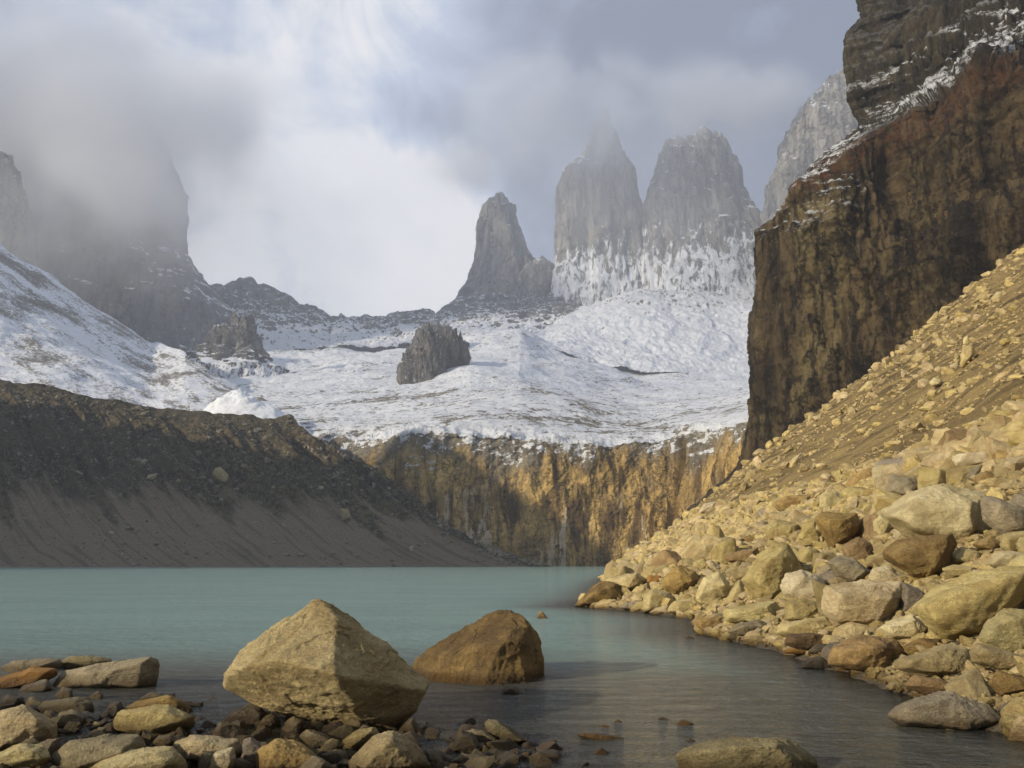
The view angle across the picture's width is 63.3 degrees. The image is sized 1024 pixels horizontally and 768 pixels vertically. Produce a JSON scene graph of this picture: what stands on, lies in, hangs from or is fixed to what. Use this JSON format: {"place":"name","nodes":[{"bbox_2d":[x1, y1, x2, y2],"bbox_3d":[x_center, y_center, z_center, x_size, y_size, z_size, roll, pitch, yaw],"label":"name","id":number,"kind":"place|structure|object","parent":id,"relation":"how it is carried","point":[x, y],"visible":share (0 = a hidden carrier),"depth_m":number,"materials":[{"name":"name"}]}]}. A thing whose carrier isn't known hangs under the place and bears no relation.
{"place":"outdoors","nodes":[
{"label":"outdoors","id":0,"kind":"place"},
{"bbox_2d":[0,151,39,267],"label":"mountain peak","id":1,"kind":"structure","parent":0,"point":[18,233],"depth_m":1215.77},
{"bbox_2d":[0,89,241,351],"bbox_3d":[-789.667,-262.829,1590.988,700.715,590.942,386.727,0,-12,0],"label":"mountain peak","id":2,"kind":"structure","parent":0,"point":[107,196],"depth_m":1505.62,"materials":[{"name":"stone"}]},
{"bbox_2d":[0,244,265,410],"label":"mountain slope","id":3,"kind":"structure","parent":0,"point":[54,332],"depth_m":740.83,"materials":[{"name":"snow"}]},
{"bbox_2d":[0,379,553,566],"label":"moraine hill","id":4,"kind":"structure","parent":0,"point":[290,540],"depth_m":367.24,"materials":[{"name":"gravel"}]},
{"bbox_2d":[203,388,309,432],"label":"snow mound","id":5,"kind":"object","parent":4,"relation":"on","point":[240,401],"visible":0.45,"depth_m":454.99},
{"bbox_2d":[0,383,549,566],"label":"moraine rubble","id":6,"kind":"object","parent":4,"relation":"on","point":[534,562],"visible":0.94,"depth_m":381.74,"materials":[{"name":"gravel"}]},
{"bbox_2d":[210,276,578,352],"bbox_3d":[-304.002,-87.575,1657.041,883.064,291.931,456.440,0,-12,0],"label":"mountain ridge","id":7,"kind":"structure","parent":0,"point":[284,321],"depth_m":1598.98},
{"bbox_2d":[0,0,859,316],"label":"sky","id":8,"kind":"structure","parent":0,"point":[345,157],"materials":[{"name":"grey"}]},
{"bbox_2d":[190,327,749,565],"bbox_3d":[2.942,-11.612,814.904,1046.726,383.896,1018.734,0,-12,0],"label":"headwall cliff","id":9,"kind":"structure","parent":0,"point":[525,444],"depth_m":412.38,"materials":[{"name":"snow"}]},
{"bbox_2d":[185,310,289,377],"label":"rock knob","id":10,"kind":"object","parent":9,"relation":"on","point":[234,349],"visible":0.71,"depth_m":933.47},
{"bbox_2d":[410,321,451,345],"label":"rock knob","id":11,"kind":"object","parent":9,"relation":"on","point":[438,326],"visible":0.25,"depth_m":1078.62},
{"bbox_2d":[396,323,470,384],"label":"rock knob","id":12,"kind":"object","parent":9,"relation":"on","point":[431,354],"visible":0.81,"depth_m":776.46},
{"bbox_2d":[410,191,535,343],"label":"rock tower","id":13,"kind":"structure","parent":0,"point":[502,255],"depth_m":1818.02,"materials":[{"name":"stone"}]},
{"bbox_2d":[0,566,1023,767],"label":"water","id":14,"kind":"structure","parent":0,"point":[199,620],"depth_m":22.22,"materials":[{"name":"liquid"}]},
{"bbox_2d":[1,658,62,675],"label":"boulder","id":15,"kind":"object","parent":14,"relation":"in","point":[16,665],"visible":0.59,"depth_m":13.26,"materials":[{"name":"grey stone"}]},
{"bbox_2d":[19,679,52,694],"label":"rock","id":16,"kind":"object","parent":14,"relation":"in","point":[42,686],"visible":0.92,"depth_m":11.20,"materials":[{"name":"grey stone"}]},
{"bbox_2d":[61,655,111,668],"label":"boulder","id":17,"kind":"object","parent":14,"relation":"in","point":[72,662],"visible":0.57,"depth_m":13.57,"materials":[{"name":"grey stone"}]},
{"bbox_2d":[577,733,623,742],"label":"boulder","id":18,"kind":"object","parent":14,"relation":"in","point":[600,737],"visible":0.96,"depth_m":8.17,"materials":[{"name":"brown stone"}]},
{"bbox_2d":[0,244,1023,767],"bbox_3d":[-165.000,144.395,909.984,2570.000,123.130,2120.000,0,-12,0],"label":"ground","id":19,"kind":"structure","parent":0,"point":[848,452],"depth_m":12.01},
{"bbox_2d":[0,694,24,709],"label":"rock","id":20,"kind":"object","parent":19,"relation":"on","point":[7,701],"visible":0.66,"depth_m":9.97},
{"bbox_2d":[0,704,57,750],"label":"boulder","id":21,"kind":"object","parent":19,"relation":"on","point":[20,723],"visible":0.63,"depth_m":7.39,"materials":[{"name":"beige stone"}]},
{"bbox_2d":[0,666,57,690],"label":"boulder","id":22,"kind":"object","parent":19,"relation":"on","point":[18,680],"visible":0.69,"depth_m":11.49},
{"bbox_2d":[52,733,145,767],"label":"boulder","id":23,"kind":"object","parent":19,"relation":"on","point":[86,752],"visible":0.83,"depth_m":6.72,"materials":[{"name":"grey stone"}]},
{"bbox_2d":[53,657,159,691],"bbox_3d":[-5.736,4.102,11.737,1.457,0.505,0.742,0,-12,0],"label":"boulder","id":24,"kind":"object","parent":19,"relation":"on","point":[134,673],"visible":0.98,"depth_m":11.50,"materials":[{"name":"grey stone"}]},
{"bbox_2d":[90,746,186,767],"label":"boulder","id":25,"kind":"object","parent":19,"relation":"on","point":[161,757],"visible":0.97,"depth_m":6.50,"materials":[{"name":"stone"}]},
{"bbox_2d":[126,695,192,713],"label":"boulder","id":26,"kind":"object","parent":19,"relation":"on","point":[178,703],"visible":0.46,"depth_m":9.61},
{"bbox_2d":[174,735,240,763],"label":"boulder","id":27,"kind":"object","parent":19,"relation":"on","point":[191,747],"visible":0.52,"depth_m":7.03,"materials":[{"name":"beige stone"}]},
{"bbox_2d":[209,747,235,767],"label":"rock","id":28,"kind":"object","parent":19,"relation":"on","point":[224,758],"visible":0.99,"depth_m":6.73,"materials":[{"name":"stone"}]},
{"bbox_2d":[221,706,267,726],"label":"boulder","id":29,"kind":"object","parent":19,"relation":"on","point":[251,716],"visible":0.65,"depth_m":8.95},
{"bbox_2d":[255,738,316,767],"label":"boulder","id":30,"kind":"object","parent":19,"relation":"on","point":[281,753],"visible":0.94,"depth_m":6.79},
{"bbox_2d":[0,693,605,767],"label":"gravel","id":31,"kind":"structure","parent":19,"relation":"on","point":[546,753],"depth_m":8.13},
{"bbox_2d":[0,743,49,767],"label":"boulder","id":32,"kind":"object","parent":31,"relation":"on","point":[20,755],"visible":0.94,"depth_m":6.67,"materials":[{"name":"stone"}]},
{"bbox_2d":[37,697,93,714],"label":"boulder","id":33,"kind":"object","parent":31,"relation":"on","point":[58,706],"visible":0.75,"depth_m":9.62,"materials":[{"name":"grey stone"}]},
{"bbox_2d":[113,704,194,733],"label":"boulder","id":34,"kind":"object","parent":31,"relation":"on","point":[155,718],"visible":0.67,"depth_m":8.38,"materials":[{"name":"beige stone"}]},
{"bbox_2d":[240,737,260,763],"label":"rock","id":35,"kind":"object","parent":31,"relation":"on","point":[251,746],"visible":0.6,"depth_m":6.99,"materials":[{"name":"grey stone"}]},
{"bbox_2d":[223,599,429,727],"bbox_3d":[-2.035,3.095,9.034,2.283,1.456,2.300,0,-12,0],"label":"boulder","id":36,"kind":"object","parent":31,"relation":"on","point":[319,660],"visible":0.92,"depth_m":8.57,"materials":[{"name":"beige stone"}]},
{"bbox_2d":[321,749,348,763],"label":"rock","id":37,"kind":"object","parent":31,"relation":"on","point":[335,756],"visible":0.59,"depth_m":7.15,"materials":[{"name":"grey stone"}]},
{"bbox_2d":[484,719,528,743],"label":"boulder","id":38,"kind":"object","parent":31,"relation":"on","point":[497,729],"visible":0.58,"depth_m":7.95,"materials":[{"name":"grey stone"}]},
{"bbox_2d":[299,729,331,748],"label":"rock","id":39,"kind":"object","parent":19,"relation":"on","point":[313,739],"visible":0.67,"depth_m":7.83,"materials":[{"name":"grey stone"}]},
{"bbox_2d":[342,727,378,749],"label":"rock","id":40,"kind":"object","parent":19,"relation":"on","point":[357,739],"visible":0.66,"depth_m":7.70,"materials":[{"name":"beige stone"}]},
{"bbox_2d":[348,731,431,767],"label":"boulder","id":41,"kind":"object","parent":19,"relation":"on","point":[390,749],"visible":1,"depth_m":6.77,"materials":[{"name":"beige stone"}]},
{"bbox_2d":[450,730,479,752],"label":"rock","id":42,"kind":"object","parent":19,"relation":"on","point":[465,741],"visible":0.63,"depth_m":7.62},
{"bbox_2d":[412,609,544,695],"bbox_3d":[-0.527,4.124,12.871,2.061,1.219,2.139,0,-12,0],"label":"boulder","id":43,"kind":"object","parent":19,"relation":"on","point":[497,648],"visible":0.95,"depth_m":12.21,"materials":[{"name":"brown stone"}]},
{"bbox_2d":[575,576,623,606],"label":"boulder","id":44,"kind":"object","parent":19,"relation":"on","point":[599,591],"visible":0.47,"depth_m":31.93,"materials":[{"name":"brown stone"}]},
{"bbox_2d":[606,573,645,590],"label":"boulder","id":45,"kind":"object","parent":19,"relation":"on","point":[630,582],"visible":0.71,"depth_m":32.27,"materials":[{"name":"beige stone"}]},
{"bbox_2d":[642,589,674,612],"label":"rock","id":46,"kind":"object","parent":19,"relation":"on","point":[653,599],"visible":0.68,"depth_m":28.37,"materials":[{"name":"beige stone"}]},
{"bbox_2d":[650,550,681,568],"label":"rock","id":47,"kind":"object","parent":19,"relation":"on","point":[663,557],"visible":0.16,"depth_m":34.74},
{"bbox_2d":[662,565,698,594],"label":"boulder","id":48,"kind":"object","parent":19,"relation":"on","point":[679,579],"visible":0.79,"depth_m":29.64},
{"bbox_2d":[668,598,701,613],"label":"boulder","id":49,"kind":"object","parent":19,"relation":"on","point":[682,605],"visible":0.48,"depth_m":26.43,"materials":[{"name":"beige stone"}]},
{"bbox_2d":[694,616,723,629],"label":"boulder","id":50,"kind":"object","parent":19,"relation":"on","point":[703,623],"visible":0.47,"depth_m":20.18,"materials":[{"name":"brown stone"}]},
{"bbox_2d":[695,571,731,604],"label":"boulder","id":51,"kind":"object","parent":19,"relation":"on","point":[713,586],"visible":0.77,"depth_m":26.25,"materials":[{"name":"stone"}]},
{"bbox_2d":[710,538,735,564],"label":"rock","id":52,"kind":"object","parent":19,"relation":"on","point":[720,551],"visible":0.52,"depth_m":32.17,"materials":[{"name":"beige stone"}]},
{"bbox_2d":[724,547,758,561],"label":"boulder","id":53,"kind":"object","parent":19,"relation":"on","point":[742,555],"visible":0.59,"depth_m":31.27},
{"bbox_2d":[675,736,817,767],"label":"boulder","id":54,"kind":"object","parent":19,"relation":"on","point":[750,752],"visible":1,"depth_m":6.83,"materials":[{"name":"grey stone"}]},
{"bbox_2d":[727,619,766,635],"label":"boulder","id":55,"kind":"object","parent":19,"relation":"on","point":[742,629],"visible":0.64,"depth_m":18.17,"materials":[{"name":"grey stone"}]},
{"bbox_2d":[723,601,780,622],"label":"boulder","id":56,"kind":"object","parent":19,"relation":"on","point":[743,613],"visible":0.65,"depth_m":19.29,"materials":[{"name":"stone"}]},
{"bbox_2d":[742,541,801,599],"bbox_3d":[7.236,5.217,22.975,1.711,1.734,1.554,0,-12,0],"label":"boulder","id":57,"kind":"object","parent":19,"relation":"on","point":[774,562],"visible":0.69,"depth_m":22.43,"materials":[{"name":"beige stone"}]},
{"bbox_2d":[764,520,798,539],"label":"boulder","id":58,"kind":"object","parent":19,"relation":"on","point":[773,529],"visible":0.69,"depth_m":32.68,"materials":[{"name":"beige stone"}]},
{"bbox_2d":[775,494,811,510],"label":"boulder","id":59,"kind":"object","parent":19,"relation":"on","point":[783,503],"visible":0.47,"depth_m":70.45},
{"bbox_2d":[578,243,1023,715],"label":"scree gravel","id":60,"kind":"structure","parent":19,"relation":"on","point":[885,676],"depth_m":71.83,"materials":[{"name":"gravel"}]},
{"bbox_2d":[784,597,818,621],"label":"boulder","id":61,"kind":"object","parent":19,"relation":"on","point":[801,608],"visible":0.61,"depth_m":18.12,"materials":[{"name":"beige stone"}]},
{"bbox_2d":[775,616,828,636],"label":"boulder","id":62,"kind":"object","parent":19,"relation":"on","point":[811,625],"visible":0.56,"depth_m":16.47,"materials":[{"name":"beige stone"}]},
{"bbox_2d":[780,570,825,598],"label":"boulder","id":63,"kind":"object","parent":19,"relation":"on","point":[795,584],"visible":0.65,"depth_m":19.65,"materials":[{"name":"stone"}]},
{"bbox_2d":[784,632,823,649],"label":"boulder","id":64,"kind":"object","parent":19,"relation":"on","point":[805,641],"visible":0.8,"depth_m":15.29,"materials":[{"name":"brown stone"}]},
{"bbox_2d":[797,519,820,539],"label":"rock","id":65,"kind":"object","parent":19,"relation":"on","point":[808,530],"visible":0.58,"depth_m":31.09,"materials":[{"name":"beige stone"}]},
{"bbox_2d":[798,546,819,563],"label":"rock","id":66,"kind":"object","parent":19,"relation":"on","point":[805,554],"visible":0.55,"depth_m":27.61,"materials":[{"name":"beige stone"}]},
{"bbox_2d":[604,398,1023,742],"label":"rubble","id":67,"kind":"object","parent":19,"relation":"on","point":[703,544],"visible":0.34,"depth_m":33.27,"materials":[{"name":"stone"}]},
{"bbox_2d":[798,656,830,670],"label":"boulder","id":68,"kind":"object","parent":19,"relation":"on","point":[815,663],"visible":0.81,"depth_m":13.57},
{"bbox_2d":[812,580,825,616],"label":"rock","id":69,"kind":"object","parent":19,"relation":"on","point":[818,587],"visible":0.15,"depth_m":17.65,"materials":[{"name":"beige stone"}]},
{"bbox_2d":[819,490,842,511],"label":"rock","id":70,"kind":"object","parent":19,"relation":"on","point":[832,498],"visible":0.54,"depth_m":49.48,"materials":[{"name":"stone"}]},
{"bbox_2d":[814,511,860,547],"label":"boulder","id":71,"kind":"object","parent":19,"relation":"on","point":[837,528],"visible":0.92,"depth_m":28.88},
{"bbox_2d":[827,555,869,581],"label":"boulder","id":72,"kind":"object","parent":19,"relation":"on","point":[849,569],"visible":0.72,"depth_m":19.87,"materials":[{"name":"grey stone"}]},
{"bbox_2d":[832,622,872,637],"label":"boulder","id":73,"kind":"object","parent":19,"relation":"on","point":[853,628],"visible":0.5,"depth_m":15.49,"materials":[{"name":"beige stone"}]},
{"bbox_2d":[842,537,873,559],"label":"boulder","id":74,"kind":"object","parent":19,"relation":"on","point":[858,548],"visible":0.6,"depth_m":23.62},
{"bbox_2d":[845,468,871,486],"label":"boulder","id":75,"kind":"object","parent":19,"relation":"on","point":[856,478],"visible":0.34,"depth_m":61.81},
{"bbox_2d":[821,579,901,627],"bbox_3d":[6.839,4.311,16.201,1.710,0.976,1.484,0,-12,0],"label":"boulder","id":76,"kind":"object","parent":19,"relation":"on","point":[863,601],"visible":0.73,"depth_m":15.68,"materials":[{"name":"beige stone"}]},
{"bbox_2d":[828,634,903,671],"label":"boulder","id":77,"kind":"object","parent":19,"relation":"on","point":[861,652],"visible":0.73,"depth_m":12.56,"materials":[{"name":"brown stone"}]},
{"bbox_2d":[858,514,877,539],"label":"rock","id":78,"kind":"object","parent":19,"relation":"on","point":[866,522],"visible":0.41,"depth_m":28.95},
{"bbox_2d":[873,514,892,533],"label":"rock","id":79,"kind":"object","parent":19,"relation":"on","point":[881,524],"visible":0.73,"depth_m":28.04,"materials":[{"name":"stone"}]},
{"bbox_2d":[867,565,903,580],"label":"boulder","id":80,"kind":"object","parent":19,"relation":"on","point":[881,573],"visible":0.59,"depth_m":18.87,"materials":[{"name":"stone"}]},
{"bbox_2d":[886,474,917,495],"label":"boulder","id":81,"kind":"object","parent":19,"relation":"on","point":[900,485],"visible":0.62,"depth_m":33.80,"materials":[{"name":"grey stone"}]},
{"bbox_2d":[879,614,927,639],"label":"boulder","id":82,"kind":"object","parent":19,"relation":"on","point":[905,626],"visible":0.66,"depth_m":13.54,"materials":[{"name":"stone"}]},
{"bbox_2d":[901,582,924,613],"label":"rock","id":83,"kind":"object","parent":19,"relation":"on","point":[911,596],"visible":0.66,"depth_m":15.74,"materials":[{"name":"grey stone"}]},
{"bbox_2d":[882,533,956,578],"bbox_3d":[9.161,3.917,18.592,1.886,1.117,1.595,0,-12,0],"label":"boulder","id":84,"kind":"object","parent":19,"relation":"on","point":[919,557],"visible":0.89,"depth_m":18.01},
{"bbox_2d":[903,638,940,654],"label":"boulder","id":85,"kind":"object","parent":19,"relation":"on","point":[909,648],"visible":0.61,"depth_m":12.80,"materials":[{"name":"brown stone"}]},
{"bbox_2d":[905,675,947,694],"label":"boulder","id":86,"kind":"object","parent":19,"relation":"on","point":[923,685],"visible":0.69,"depth_m":10.36,"materials":[{"name":"brown stone"}]},
{"bbox_2d":[917,466,945,488],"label":"rock","id":87,"kind":"object","parent":19,"relation":"on","point":[930,475],"visible":0.36,"depth_m":32.60,"materials":[{"name":"beige stone"}]},
{"bbox_2d":[894,642,970,676],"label":"boulder","id":88,"kind":"object","parent":19,"relation":"on","point":[944,659],"visible":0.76,"depth_m":11.02,"materials":[{"name":"beige stone"}]},
{"bbox_2d":[881,483,988,539],"bbox_3d":[11.213,3.504,21.866,3.056,1.765,2.411,0,-12,0],"label":"boulder","id":89,"kind":"object","parent":19,"relation":"on","point":[942,508],"visible":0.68,"depth_m":20.96,"materials":[{"name":"stone"}]},
{"bbox_2d":[887,690,1000,732],"bbox_3d":[4.632,3.505,8.868,1.251,0.455,0.681,0,-12,0],"label":"boulder","id":90,"kind":"object","parent":19,"relation":"on","point":[940,710],"visible":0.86,"depth_m":8.61,"materials":[{"name":"grey stone"}]},
{"bbox_2d":[938,427,967,445],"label":"rock","id":91,"kind":"object","parent":19,"relation":"on","point":[958,434],"visible":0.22,"depth_m":37.73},
{"bbox_2d":[942,564,975,577],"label":"boulder","id":92,"kind":"object","parent":19,"relation":"on","point":[952,571],"visible":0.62,"depth_m":17.21,"materials":[{"name":"beige stone"}]},
{"bbox_2d":[937,452,987,465],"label":"rock","id":93,"kind":"object","parent":19,"relation":"on","point":[965,459],"visible":0.52,"depth_m":32.71,"materials":[{"name":"stone"}]},
{"bbox_2d":[951,547,981,564],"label":"boulder","id":94,"kind":"object","parent":19,"relation":"on","point":[960,555],"visible":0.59,"depth_m":18.33,"materials":[{"name":"beige stone"}]},
{"bbox_2d":[959,346,974,367],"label":"boulder","id":95,"kind":"object","parent":19,"relation":"on","point":[967,354],"visible":0.99,"depth_m":99.20,"materials":[{"name":"beige stone"}]},
{"bbox_2d":[944,667,991,699],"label":"rock","id":96,"kind":"object","parent":19,"relation":"on","point":[972,682],"visible":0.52,"depth_m":9.66,"materials":[{"name":"beige stone"}]},
{"bbox_2d":[912,566,1023,640],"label":"boulder","id":97,"kind":"object","parent":19,"relation":"on","point":[968,604],"visible":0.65,"depth_m":12.41,"materials":[{"name":"beige stone"}]},
{"bbox_2d":[973,535,999,549],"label":"rock","id":98,"kind":"object","parent":19,"relation":"on","point":[990,542],"visible":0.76,"depth_m":18.61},
{"bbox_2d":[969,643,1023,670],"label":"boulder","id":99,"kind":"object","parent":19,"relation":"on","point":[991,657],"visible":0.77,"depth_m":10.25,"materials":[{"name":"beige stone"}]},
{"bbox_2d":[978,608,1023,652],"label":"boulder","id":100,"kind":"object","parent":19,"relation":"on","point":[1003,628],"visible":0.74,"depth_m":11.03,"materials":[{"name":"stone"}]},
{"bbox_2d":[980,496,1023,534],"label":"boulder","id":101,"kind":"object","parent":19,"relation":"on","point":[1000,516],"visible":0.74,"depth_m":19.57,"materials":[{"name":"grey stone"}]},
{"bbox_2d":[988,670,1023,695],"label":"boulder","id":102,"kind":"object","parent":19,"relation":"on","point":[1001,683],"visible":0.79,"depth_m":9.42,"materials":[{"name":"brown stone"}]},
{"bbox_2d":[988,550,1023,567],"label":"boulder","id":103,"kind":"object","parent":19,"relation":"on","point":[1000,559],"visible":0.53,"depth_m":16.40,"materials":[{"name":"stone"}]},
{"bbox_2d":[1000,531,1023,551],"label":"rock","id":104,"kind":"object","parent":19,"relation":"on","point":[1008,542],"visible":0.71,"depth_m":17.71,"materials":[{"name":"beige stone"}]},
{"bbox_2d":[508,255,554,297],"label":"rock tower","id":105,"kind":"structure","parent":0,"point":[535,276],"depth_m":1743.81,"materials":[{"name":"stone"}]},
{"bbox_2d":[550,107,642,371],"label":"rock tower","id":106,"kind":"structure","parent":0,"point":[598,245],"depth_m":1727.36,"materials":[{"name":"stone"}]},
{"bbox_2d":[535,288,753,378],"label":"mountain apron","id":107,"kind":"object","parent":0,"point":[661,330],"visible":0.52,"depth_m":1372.72,"materials":[{"name":"snow"}]},
{"bbox_2d":[638,125,760,295],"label":"rock tower","id":108,"kind":"structure","parent":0,"point":[701,220],"depth_m":1682.55,"materials":[{"name":"stone"}]},
{"bbox_2d":[752,70,857,290],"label":"rock tower","id":109,"kind":"structure","parent":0,"point":[824,119],"depth_m":1559.84,"materials":[{"name":"stone"}]},
{"bbox_2d":[679,0,1023,519],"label":"cliff","id":110,"kind":"structure","parent":0,"point":[898,218],"depth_m":210.20,"materials":[{"name":"stone"}]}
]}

